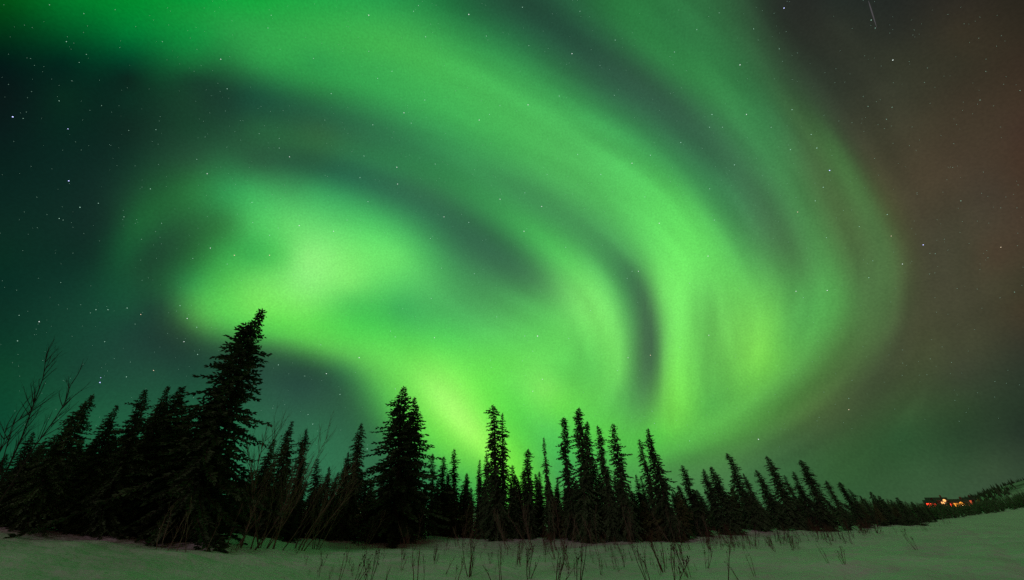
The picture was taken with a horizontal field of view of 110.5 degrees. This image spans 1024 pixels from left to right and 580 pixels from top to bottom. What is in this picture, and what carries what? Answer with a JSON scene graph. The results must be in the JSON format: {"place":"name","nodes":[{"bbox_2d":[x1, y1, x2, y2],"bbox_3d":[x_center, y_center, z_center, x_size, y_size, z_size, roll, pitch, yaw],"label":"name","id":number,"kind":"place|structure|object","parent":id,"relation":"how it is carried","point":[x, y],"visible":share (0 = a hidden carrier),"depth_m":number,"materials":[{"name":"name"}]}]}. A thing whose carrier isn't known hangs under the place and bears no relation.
{"place":"outdoors","nodes":[
{"label":"outdoors","id":0,"kind":"place"},
{"bbox_2d":[0,508,1023,579],"bbox_3d":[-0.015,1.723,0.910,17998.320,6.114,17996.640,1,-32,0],"label":"snow ground","id":1,"kind":"structure","parent":0,"point":[988,546],"depth_m":9.43,"materials":[{"name":"snow"}]},
{"bbox_2d":[0,432,39,525],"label":"spruce tree","id":2,"kind":"object","parent":1,"relation":"on","point":[7,497],"visible":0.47,"depth_m":8.60,"materials":[{"name":"green plant"}]},
{"bbox_2d":[12,444,43,495],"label":"spruce tree","id":3,"kind":"object","parent":1,"relation":"on","point":[30,468],"visible":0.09,"depth_m":10.93,"materials":[{"name":"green plant"}]},
{"bbox_2d":[0,339,92,502],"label":"bare birch","id":4,"kind":"object","parent":1,"relation":"on","point":[31,410],"visible":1,"depth_m":5.22,"materials":[{"name":"brown plant"}]},
{"bbox_2d":[0,394,95,537],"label":"spruce tree","id":5,"kind":"object","parent":1,"relation":"on","point":[27,514],"visible":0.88,"depth_m":8.71,"materials":[{"name":"green plant"}]},
{"bbox_2d":[41,438,87,515],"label":"spruce tree","id":6,"kind":"object","parent":1,"relation":"on","point":[74,465],"visible":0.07,"depth_m":11.55,"materials":[{"name":"green plant"}]},
{"bbox_2d":[31,405,119,534],"bbox_3d":[-11.270,4.832,9.537,1.343,3.419,1.422,2,-32,-3],"label":"spruce tree","id":7,"kind":"object","parent":1,"relation":"on","point":[93,461],"visible":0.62,"depth_m":9.40,"materials":[{"name":"green plant"}]},
{"bbox_2d":[53,389,155,539],"bbox_3d":[-10.639,4.774,9.723,2.058,4.077,1.655,-16,-35,25],"label":"spruce tree","id":8,"kind":"object","parent":1,"relation":"on","point":[108,486],"visible":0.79,"depth_m":9.50,"materials":[{"name":"green plant"}]},
{"bbox_2d":[105,386,172,536],"bbox_3d":[-10.917,5.183,10.627,1.610,4.605,1.783,24,-39,-33],"label":"spruce tree","id":9,"kind":"object","parent":1,"relation":"on","point":[152,426],"visible":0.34,"depth_m":10.77,"materials":[{"name":"green plant"}]},
{"bbox_2d":[78,386,204,536],"bbox_3d":[-11.053,5.290,11.205,2.869,4.568,2.856,4,-27,-22],"label":"spruce tree","id":10,"kind":"object","parent":1,"relation":"on","point":[177,399],"visible":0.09,"depth_m":11.59,"materials":[{"name":"green plant"}]},
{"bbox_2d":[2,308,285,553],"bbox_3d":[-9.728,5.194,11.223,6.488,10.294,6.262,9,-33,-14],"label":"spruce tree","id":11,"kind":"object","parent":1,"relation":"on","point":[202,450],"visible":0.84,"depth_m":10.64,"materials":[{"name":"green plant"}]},
{"bbox_2d":[156,499,186,550],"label":"bare alder","id":12,"kind":"object","parent":1,"relation":"on","point":[168,526],"visible":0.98,"depth_m":8.43,"materials":[{"name":"brown plant"}]},
{"bbox_2d":[176,494,222,551],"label":"bare alder","id":13,"kind":"object","parent":1,"relation":"on","point":[216,526],"visible":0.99,"depth_m":8.56,"materials":[{"name":"brown plant"}]},
{"bbox_2d":[226,495,262,551],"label":"bare alder","id":14,"kind":"object","parent":1,"relation":"on","point":[247,525],"visible":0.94,"depth_m":9.99,"materials":[{"name":"brown plant"}]},
{"bbox_2d":[242,439,276,531],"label":"spruce tree","id":15,"kind":"object","parent":1,"relation":"on","point":[263,469],"visible":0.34,"depth_m":14.72,"materials":[{"name":"green plant"}]},
{"bbox_2d":[249,421,297,541],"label":"spruce tree","id":16,"kind":"object","parent":1,"relation":"on","point":[285,460],"visible":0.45,"depth_m":14.67,"materials":[{"name":"green plant"}]},
{"bbox_2d":[240,412,327,549],"bbox_3d":[-7.639,6.553,12.557,2.235,4.226,3.854,1,-32,0],"label":"bare alder","id":17,"kind":"object","parent":1,"relation":"on","point":[254,490],"visible":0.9,"depth_m":11.38,"materials":[{"name":"brown plant"}]},
{"bbox_2d":[241,399,334,548],"bbox_3d":[-7.736,5.939,12.017,2.835,4.776,1.464,19,-36,-28],"label":"bare alder","id":18,"kind":"object","parent":1,"relation":"on","point":[273,490],"visible":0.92,"depth_m":11.74,"materials":[{"name":"brown plant"}]},
{"bbox_2d":[279,428,310,542],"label":"spruce tree","id":19,"kind":"object","parent":1,"relation":"on","point":[294,519],"visible":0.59,"depth_m":15.21,"materials":[{"name":"green plant"}]},
{"bbox_2d":[283,490,308,537],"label":"spruce tree","id":20,"kind":"object","parent":1,"relation":"on","point":[301,516],"visible":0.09,"depth_m":16.56,"materials":[{"name":"green plant"}]},
{"bbox_2d":[272,438,334,549],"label":"bare alder","id":21,"kind":"object","parent":1,"relation":"on","point":[286,508],"visible":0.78,"depth_m":11.79,"materials":[{"name":"brown plant"}]},
{"bbox_2d":[297,459,323,538],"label":"spruce tree","id":22,"kind":"object","parent":1,"relation":"on","point":[314,482],"visible":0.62,"depth_m":16.98,"materials":[{"name":"green plant"}]},
{"bbox_2d":[297,496,323,538],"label":"spruce tree","id":23,"kind":"object","parent":1,"relation":"on","point":[314,517],"visible":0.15,"depth_m":16.86,"materials":[{"name":"green plant"}]},
{"bbox_2d":[316,467,335,538],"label":"spruce tree","id":24,"kind":"object","parent":1,"relation":"on","point":[330,489],"visible":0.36,"depth_m":18.15,"materials":[{"name":"green plant"}]},
{"bbox_2d":[295,448,364,550],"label":"bare alder","id":25,"kind":"object","parent":1,"relation":"on","point":[325,508],"visible":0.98,"depth_m":12.69,"materials":[{"name":"brown plant"}]},
{"bbox_2d":[307,460,358,549],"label":"bare alder","id":26,"kind":"object","parent":1,"relation":"on","point":[333,509],"visible":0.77,"depth_m":13.09,"materials":[{"name":"brown plant"}]},
{"bbox_2d":[318,452,354,540],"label":"spruce tree","id":27,"kind":"object","parent":1,"relation":"on","point":[333,530],"visible":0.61,"depth_m":16.72,"materials":[{"name":"green plant"}]},
{"bbox_2d":[326,424,369,541],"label":"spruce tree","id":28,"kind":"object","parent":1,"relation":"on","point":[351,501],"visible":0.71,"depth_m":17.27,"materials":[{"name":"green plant"}]},
{"bbox_2d":[356,479,368,523],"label":"spruce tree","id":29,"kind":"object","parent":1,"relation":"on","point":[362,497],"visible":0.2,"depth_m":21.28,"materials":[{"name":"green plant"}]},
{"bbox_2d":[362,546,381,579],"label":"dry plant","id":30,"kind":"object","parent":1,"relation":"on","point":[376,552],"visible":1,"depth_m":7.87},
{"bbox_2d":[363,510,385,549],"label":"bare alder","id":31,"kind":"object","parent":1,"relation":"on","point":[375,529],"visible":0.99,"depth_m":14.65,"materials":[{"name":"brown plant"}]},
{"bbox_2d":[338,386,453,548],"bbox_3d":[-6.178,9.215,18.818,5.083,8.183,5.558,23,-41,-40],"label":"spruce tree","id":32,"kind":"object","parent":1,"relation":"on","point":[400,431],"visible":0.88,"depth_m":17.86,"materials":[{"name":"green plant"}]},
{"bbox_2d":[383,397,440,542],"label":"spruce tree","id":33,"kind":"object","parent":1,"relation":"on","point":[416,419],"visible":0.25,"depth_m":19.10,"materials":[{"name":"green plant"}]},
{"bbox_2d":[410,539,421,579],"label":"dry plant","id":34,"kind":"object","parent":1,"relation":"on","point":[412,562],"visible":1,"depth_m":8.17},
{"bbox_2d":[425,454,439,534],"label":"spruce tree","id":35,"kind":"object","parent":1,"relation":"on","point":[430,506],"visible":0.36,"depth_m":21.42,"materials":[{"name":"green plant"}]},
{"bbox_2d":[431,457,448,532],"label":"spruce tree","id":36,"kind":"object","parent":1,"relation":"on","point":[442,485],"visible":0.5,"depth_m":21.56,"materials":[{"name":"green plant"}]},
{"bbox_2d":[443,449,462,533],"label":"spruce tree","id":37,"kind":"object","parent":1,"relation":"on","point":[454,478],"visible":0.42,"depth_m":21.42,"materials":[{"name":"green plant"}]},
{"bbox_2d":[458,473,473,536],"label":"spruce tree","id":38,"kind":"object","parent":1,"relation":"on","point":[465,490],"visible":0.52,"depth_m":20.55,"materials":[{"name":"green plant"}]},
{"bbox_2d":[460,503,476,538],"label":"spruce tree","id":39,"kind":"object","parent":1,"relation":"on","point":[470,520],"visible":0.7,"depth_m":19.23,"materials":[{"name":"green plant"}]},
{"bbox_2d":[461,528,482,576],"bbox_3d":[-1.100,6.763,9.173,0.569,1.059,0.373,-8,-33,14],"label":"dry plant","id":40,"kind":"object","parent":1,"relation":"on","point":[473,558],"visible":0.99,"depth_m":9.12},
{"bbox_2d":[472,460,486,538],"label":"spruce tree","id":41,"kind":"object","parent":1,"relation":"on","point":[479,488],"visible":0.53,"depth_m":19.78,"materials":[{"name":"green plant"}]},
{"bbox_2d":[472,499,492,538],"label":"spruce tree","id":42,"kind":"object","parent":1,"relation":"on","point":[479,536],"visible":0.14,"depth_m":18.89,"materials":[{"name":"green plant"}]},
{"bbox_2d":[476,453,492,538],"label":"spruce tree","id":43,"kind":"object","parent":1,"relation":"on","point":[486,476],"visible":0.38,"depth_m":19.18,"materials":[{"name":"green plant"}]},
{"bbox_2d":[476,404,517,541],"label":"spruce tree","id":44,"kind":"object","parent":1,"relation":"on","point":[494,480],"visible":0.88,"depth_m":18.62,"materials":[{"name":"green plant"}]},
{"bbox_2d":[492,502,509,548],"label":"bare alder","id":45,"kind":"object","parent":1,"relation":"on","point":[501,528],"visible":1,"depth_m":15.49,"materials":[{"name":"brown plant"}]},
{"bbox_2d":[497,413,513,537],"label":"spruce tree","id":46,"kind":"object","parent":1,"relation":"on","point":[503,456],"visible":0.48,"depth_m":19.69,"materials":[{"name":"green plant"}]},
{"bbox_2d":[505,465,525,538],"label":"spruce tree","id":47,"kind":"object","parent":1,"relation":"on","point":[514,514],"visible":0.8,"depth_m":18.66,"materials":[{"name":"green plant"}]},
{"bbox_2d":[508,476,528,534],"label":"spruce tree","id":48,"kind":"object","parent":1,"relation":"on","point":[518,484],"visible":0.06,"depth_m":22.59,"materials":[{"name":"green plant"}]},
{"bbox_2d":[508,485,533,551],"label":"bare alder","id":49,"kind":"object","parent":1,"relation":"on","point":[524,518],"visible":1,"depth_m":15.81,"materials":[{"name":"brown plant"}]},
{"bbox_2d":[507,489,535,538],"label":"spruce tree","id":50,"kind":"object","parent":1,"relation":"on","point":[520,508],"visible":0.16,"depth_m":20.04,"materials":[{"name":"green plant"}]},
{"bbox_2d":[517,449,538,539],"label":"spruce tree","id":51,"kind":"object","parent":1,"relation":"on","point":[530,488],"visible":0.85,"depth_m":19.22,"materials":[{"name":"green plant"}]},
{"bbox_2d":[525,542,539,579],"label":"dry plant","id":52,"kind":"object","parent":1,"relation":"on","point":[527,554],"visible":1,"depth_m":9.13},
{"bbox_2d":[531,498,547,537],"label":"spruce tree","id":53,"kind":"object","parent":1,"relation":"on","point":[538,516],"visible":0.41,"depth_m":19.98,"materials":[{"name":"green plant"}]},
{"bbox_2d":[533,471,546,534],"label":"spruce tree","id":54,"kind":"object","parent":1,"relation":"on","point":[540,496],"visible":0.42,"depth_m":21.64,"materials":[{"name":"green plant"}]},
{"bbox_2d":[533,474,546,531],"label":"spruce tree","id":55,"kind":"object","parent":1,"relation":"on","point":[536,480],"visible":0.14,"depth_m":22.99,"materials":[{"name":"green plant"}]},
{"bbox_2d":[538,438,556,539],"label":"spruce tree","id":56,"kind":"object","parent":1,"relation":"on","point":[548,513],"visible":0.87,"depth_m":18.69,"materials":[{"name":"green plant"}]},
{"bbox_2d":[546,489,568,538],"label":"spruce tree","id":57,"kind":"object","parent":1,"relation":"on","point":[554,503],"visible":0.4,"depth_m":19.39,"materials":[{"name":"green plant"}]},
{"bbox_2d":[549,494,575,550],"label":"bare alder","id":58,"kind":"object","parent":1,"relation":"on","point":[558,526],"visible":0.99,"depth_m":15.35,"materials":[{"name":"black plant"}]},
{"bbox_2d":[556,541,574,579],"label":"dry plant","id":59,"kind":"object","parent":1,"relation":"on","point":[561,564],"visible":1,"depth_m":8.08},
{"bbox_2d":[552,418,582,540],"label":"spruce tree","id":60,"kind":"object","parent":1,"relation":"on","point":[568,492],"visible":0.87,"depth_m":18.82,"materials":[{"name":"black plant"}]},
{"bbox_2d":[555,497,581,538],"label":"spruce tree","id":61,"kind":"object","parent":1,"relation":"on","point":[564,527],"visible":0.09,"depth_m":18.89,"materials":[{"name":"black plant"}]},
{"bbox_2d":[574,525,589,579],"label":"dry plant","id":62,"kind":"object","parent":1,"relation":"on","point":[581,545],"visible":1,"depth_m":8.26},
{"bbox_2d":[563,407,606,543],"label":"spruce tree","id":63,"kind":"object","parent":1,"relation":"on","point":[585,511],"visible":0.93,"depth_m":18.35,"materials":[{"name":"black plant"}]},
{"bbox_2d":[578,421,604,538],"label":"spruce tree","id":64,"kind":"object","parent":1,"relation":"on","point":[587,426],"visible":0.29,"depth_m":19.68,"materials":[{"name":"black plant"}]},
{"bbox_2d":[592,456,604,537],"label":"spruce tree","id":65,"kind":"object","parent":1,"relation":"on","point":[600,514],"visible":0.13,"depth_m":19.66,"materials":[{"name":"black plant"}]},
{"bbox_2d":[594,426,623,542],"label":"spruce tree","id":66,"kind":"object","parent":1,"relation":"on","point":[612,531],"visible":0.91,"depth_m":18.33,"materials":[{"name":"black plant"}]},
{"bbox_2d":[607,424,647,542],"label":"spruce tree","id":67,"kind":"object","parent":1,"relation":"on","point":[622,484],"visible":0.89,"depth_m":18.09,"materials":[{"name":"black plant"}]},
{"bbox_2d":[627,531,649,579],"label":"dry plant","id":68,"kind":"object","parent":1,"relation":"on","point":[640,561],"visible":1,"depth_m":7.85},
{"bbox_2d":[633,475,650,530],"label":"spruce tree","id":69,"kind":"object","parent":1,"relation":"on","point":[640,497],"visible":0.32,"depth_m":20.65,"materials":[{"name":"black plant"}]},
{"bbox_2d":[636,439,659,540],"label":"spruce tree","id":70,"kind":"object","parent":1,"relation":"on","point":[650,497],"visible":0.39,"depth_m":20.06,"materials":[{"name":"black plant"}]},
{"bbox_2d":[640,527,664,571],"bbox_3d":[3.979,7.099,9.724,0.477,1.013,0.444,-40,-33,29],"label":"dry plant","id":71,"kind":"object","parent":1,"relation":"on","point":[651,545],"visible":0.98,"depth_m":9.73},
{"bbox_2d":[648,492,669,541],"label":"spruce tree","id":72,"kind":"object","parent":1,"relation":"on","point":[660,521],"visible":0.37,"depth_m":18.33,"materials":[{"name":"black plant"}]},
{"bbox_2d":[644,429,695,542],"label":"spruce tree","id":73,"kind":"object","parent":1,"relation":"on","point":[662,491],"visible":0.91,"depth_m":18.60,"materials":[{"name":"black plant"}]},
{"bbox_2d":[667,542,689,579],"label":"dry plant","id":74,"kind":"object","parent":1,"relation":"on","point":[673,548],"visible":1,"depth_m":7.72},
{"bbox_2d":[670,538,690,576],"bbox_3d":[4.038,6.442,8.540,0.354,0.809,0.381,-18,-43,14],"label":"dry plant","id":75,"kind":"object","parent":1,"relation":"on","point":[686,574],"visible":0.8,"depth_m":8.52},
{"bbox_2d":[673,491,697,539],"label":"spruce tree","id":76,"kind":"object","parent":1,"relation":"on","point":[683,513],"visible":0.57,"depth_m":18.66,"materials":[{"name":"black plant"}]},
{"bbox_2d":[679,465,713,536],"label":"spruce tree","id":77,"kind":"object","parent":1,"relation":"on","point":[696,509],"visible":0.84,"depth_m":19.40,"materials":[{"name":"black plant"}]},
{"bbox_2d":[687,490,710,535],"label":"spruce tree","id":78,"kind":"object","parent":1,"relation":"on","point":[702,507],"visible":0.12,"depth_m":19.79,"materials":[{"name":"black plant"}]},
{"bbox_2d":[696,489,713,525],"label":"spruce tree","id":79,"kind":"object","parent":1,"relation":"on","point":[706,506],"visible":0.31,"depth_m":24.33,"materials":[{"name":"black plant"}]},
{"bbox_2d":[700,469,731,534],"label":"spruce tree","id":80,"kind":"object","parent":1,"relation":"on","point":[715,514],"visible":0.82,"depth_m":20.69,"materials":[{"name":"black plant"}]},
{"bbox_2d":[708,467,750,534],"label":"spruce tree","id":81,"kind":"object","parent":1,"relation":"on","point":[730,515],"visible":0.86,"depth_m":20.43,"materials":[{"name":"black plant"}]},
{"bbox_2d":[723,489,748,528],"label":"spruce tree","id":82,"kind":"object","parent":1,"relation":"on","point":[738,504],"visible":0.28,"depth_m":22.65,"materials":[{"name":"black plant"}]},
{"bbox_2d":[725,453,771,531],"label":"spruce tree","id":83,"kind":"object","parent":1,"relation":"on","point":[747,509],"visible":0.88,"depth_m":21.39,"materials":[{"name":"black plant"}]},
{"bbox_2d":[743,473,774,531],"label":"spruce tree","id":84,"kind":"object","parent":1,"relation":"on","point":[759,509],"visible":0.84,"depth_m":20.77,"materials":[{"name":"black plant"}]},
{"bbox_2d":[754,470,799,530],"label":"spruce tree","id":85,"kind":"object","parent":1,"relation":"on","point":[774,509],"visible":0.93,"depth_m":21.66,"materials":[{"name":"black plant"}]},
{"bbox_2d":[764,456,814,530],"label":"spruce tree","id":86,"kind":"object","parent":1,"relation":"on","point":[789,509],"visible":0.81,"depth_m":21.78,"materials":[{"name":"black plant"}]},
{"bbox_2d":[783,475,812,530],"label":"spruce tree","id":87,"kind":"object","parent":1,"relation":"on","point":[798,508],"visible":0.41,"depth_m":22.44,"materials":[{"name":"black plant"}]},
{"bbox_2d":[791,472,823,530],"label":"spruce tree","id":88,"kind":"object","parent":1,"relation":"on","point":[804,503],"visible":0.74,"depth_m":22.66,"materials":[{"name":"black plant"}]},
{"bbox_2d":[798,459,846,531],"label":"spruce tree","id":89,"kind":"object","parent":1,"relation":"on","point":[823,513],"visible":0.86,"depth_m":22.30,"materials":[{"name":"black plant"}]},
{"bbox_2d":[822,496,854,525],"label":"spruce tree","id":90,"kind":"object","parent":1,"relation":"on","point":[829,505],"visible":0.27,"depth_m":27.99,"materials":[{"name":"black plant"}]},
{"bbox_2d":[824,481,855,530],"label":"spruce tree","id":91,"kind":"object","parent":1,"relation":"on","point":[840,508],"visible":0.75,"depth_m":24.01,"materials":[{"name":"black plant"}]},
{"bbox_2d":[837,482,875,527],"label":"spruce tree","id":92,"kind":"object","parent":1,"relation":"on","point":[855,510],"visible":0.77,"depth_m":24.98,"materials":[{"name":"black plant"}]},
{"bbox_2d":[859,495,875,521],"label":"spruce tree","id":93,"kind":"object","parent":1,"relation":"on","point":[869,510],"visible":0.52,"depth_m":29.78,"materials":[{"name":"black plant"}]},
{"bbox_2d":[863,509,894,526],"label":"spruce tree","id":94,"kind":"object","parent":1,"relation":"on","point":[881,523],"visible":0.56,"depth_m":28.23,"materials":[{"name":"black plant"}]},
{"bbox_2d":[873,504,888,522],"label":"spruce tree","id":95,"kind":"object","parent":1,"relation":"on","point":[877,513],"visible":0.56,"depth_m":29.27,"materials":[{"name":"black plant"}]},
{"bbox_2d":[869,492,895,524],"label":"spruce tree","id":96,"kind":"object","parent":1,"relation":"on","point":[877,502],"visible":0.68,"depth_m":30.07,"materials":[{"name":"black plant"}]},
{"bbox_2d":[877,496,893,514],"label":"spruce tree","id":97,"kind":"object","parent":1,"relation":"on","point":[882,501],"visible":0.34,"depth_m":31.68,"materials":[{"name":"black plant"}]},
{"bbox_2d":[881,513,914,525],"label":"spruce tree","id":98,"kind":"object","parent":1,"relation":"on","point":[894,519],"visible":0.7,"depth_m":28.97,"materials":[{"name":"black plant"}]},
{"bbox_2d":[895,497,916,520],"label":"spruce tree","id":99,"kind":"object","parent":1,"relation":"on","point":[906,514],"visible":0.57,"depth_m":34.67,"materials":[{"name":"black plant"}]},
{"bbox_2d":[893,515,932,526],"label":"spruce tree","id":100,"kind":"object","parent":1,"relation":"on","point":[911,520],"visible":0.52,"depth_m":29.05,"materials":[{"name":"black plant"}]},
{"bbox_2d":[910,502,927,521],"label":"spruce tree","id":101,"kind":"object","parent":1,"relation":"on","point":[915,509],"visible":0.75,"depth_m":38.92,"materials":[{"name":"black plant"}]},
{"bbox_2d":[924,495,947,505],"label":"lodge","id":102,"kind":"structure","parent":1,"relation":"on","point":[939,499],"depth_m":199.51,"materials":[{"name":"metal"}]},
{"bbox_2d":[859,490,1023,519],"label":"distant forest","id":103,"kind":"object","parent":1,"relation":"on","point":[938,511],"visible":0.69,"depth_m":75.20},
{"bbox_2d":[948,497,969,505],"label":"lodge","id":104,"kind":"structure","parent":1,"relation":"on","point":[957,501],"depth_m":197.25,"materials":[{"name":"metal"}]},
{"bbox_2d":[0,0,1023,509],"label":"sky","id":105,"kind":"structure","parent":0,"point":[701,298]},
{"bbox_2d":[8,0,1017,445],"bbox_3d":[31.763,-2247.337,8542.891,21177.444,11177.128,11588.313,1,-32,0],"label":"stars","id":106,"kind":"object","parent":105,"relation":"in","point":[468,222],"visible":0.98,"depth_m":8910.78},
{"bbox_2d":[975,480,1023,505],"bbox_3d":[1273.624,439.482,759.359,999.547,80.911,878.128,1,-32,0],"label":"hills","id":107,"kind":"structure","parent":0,"point":[1019,485],"depth_m":741.92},
{"bbox_2d":[964,478,1023,501],"bbox_3d":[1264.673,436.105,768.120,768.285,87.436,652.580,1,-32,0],"label":"ridge woodland","id":108,"kind":"object","parent":107,"relation":"on","point":[998,490],"visible":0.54,"depth_m":777.98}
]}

